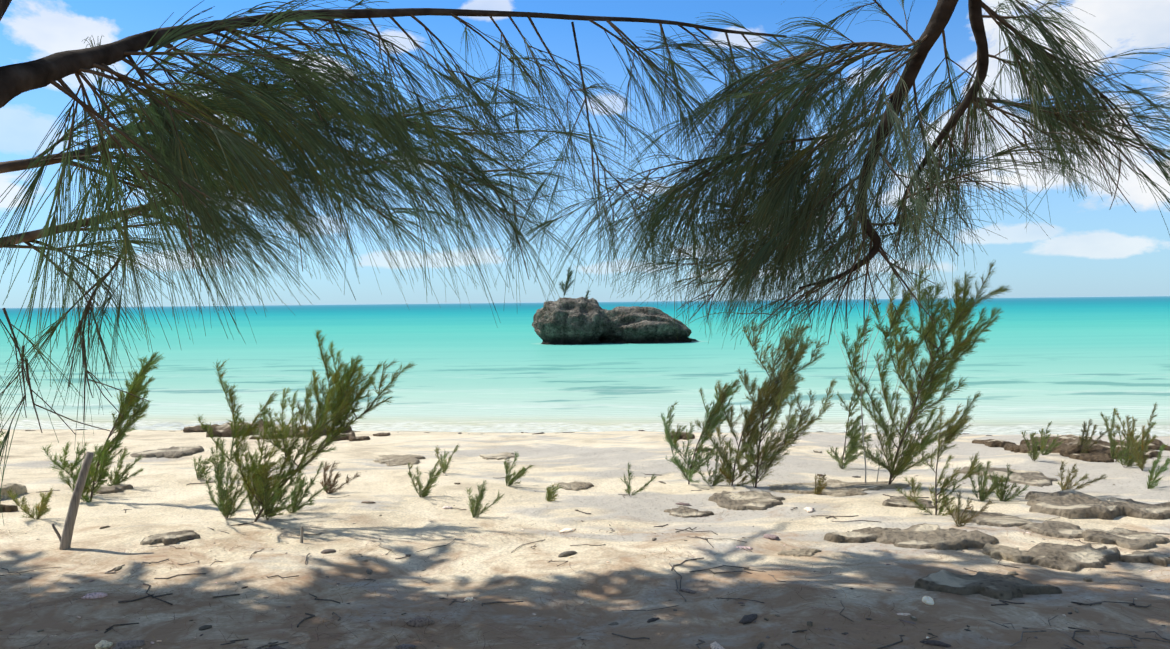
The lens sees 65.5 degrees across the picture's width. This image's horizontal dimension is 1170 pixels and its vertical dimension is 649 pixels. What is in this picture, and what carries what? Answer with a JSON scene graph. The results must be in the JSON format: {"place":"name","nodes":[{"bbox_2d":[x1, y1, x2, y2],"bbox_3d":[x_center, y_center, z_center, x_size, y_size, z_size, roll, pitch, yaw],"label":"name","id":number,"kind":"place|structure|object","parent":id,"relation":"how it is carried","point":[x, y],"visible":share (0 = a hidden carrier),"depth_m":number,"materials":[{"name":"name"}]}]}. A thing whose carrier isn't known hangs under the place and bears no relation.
{"place":"outdoors","nodes":[
{"label":"outdoors","id":0,"kind":"place"},
{"bbox_2d":[0,0,1169,522],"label":"casuarina","id":1,"kind":"object","parent":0,"point":[192,160],"depth_m":2.90,"materials":[{"name":"green plant"}]},
{"bbox_2d":[0,422,1169,648],"bbox_3d":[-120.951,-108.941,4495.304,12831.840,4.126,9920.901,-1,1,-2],"label":"sand ground","id":2,"kind":"structure","parent":0,"point":[400,516],"depth_m":6.34,"materials":[{"name":"beige sand"}]},
{"bbox_2d":[0,419,1169,626],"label":"beach rocks","id":3,"kind":"object","parent":2,"relation":"on","point":[1071,504],"visible":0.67,"depth_m":7.59,"materials":[{"name":"grey stone"}]},
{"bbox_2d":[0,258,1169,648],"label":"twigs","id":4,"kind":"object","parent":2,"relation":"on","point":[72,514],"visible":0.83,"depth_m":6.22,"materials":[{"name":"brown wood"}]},
{"bbox_2d":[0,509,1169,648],"bbox_3d":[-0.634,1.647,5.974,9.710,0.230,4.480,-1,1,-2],"label":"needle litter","id":5,"kind":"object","parent":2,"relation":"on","point":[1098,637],"visible":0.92,"depth_m":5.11,"materials":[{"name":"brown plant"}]},
{"bbox_2d":[4,429,1165,648],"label":"beach debris","id":6,"kind":"object","parent":2,"relation":"on","point":[424,621],"visible":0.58,"depth_m":5.02,"materials":[{"name":"brown wood"}]},
{"bbox_2d":[0,260,1169,526],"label":"shrubs","id":7,"kind":"object","parent":2,"relation":"on","point":[786,388],"depth_m":8.74,"materials":[{"name":"green plant"}]},
{"bbox_2d":[0,296,1169,435],"bbox_3d":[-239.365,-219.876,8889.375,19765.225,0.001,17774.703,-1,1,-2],"label":"sea water","id":8,"kind":"structure","parent":0,"point":[1065,365],"depth_m":36.48,"materials":[{"name":"teal liquid"}]},
{"bbox_2d":[532,297,606,344],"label":"sea rock","id":9,"kind":"object","parent":8,"relation":"in","point":[579,320],"visible":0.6,"depth_m":55.73,"materials":[{"name":"grey stone"}]},
{"bbox_2d":[558,265,589,298],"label":"shrub","id":10,"kind":"object","parent":9,"relation":"on","point":[565,286],"depth_m":57.34,"materials":[{"name":"green plant"}]},
{"bbox_2d":[599,306,697,342],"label":"sea rock","id":11,"kind":"object","parent":8,"relation":"in","point":[634,324],"visible":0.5,"depth_m":56.41,"materials":[{"name":"grey stone"}]},
{"bbox_2d":[0,0,1169,307],"label":"sky","id":12,"kind":"structure","parent":0,"point":[1093,249],"materials":[{"name":"blue"}]}
]}

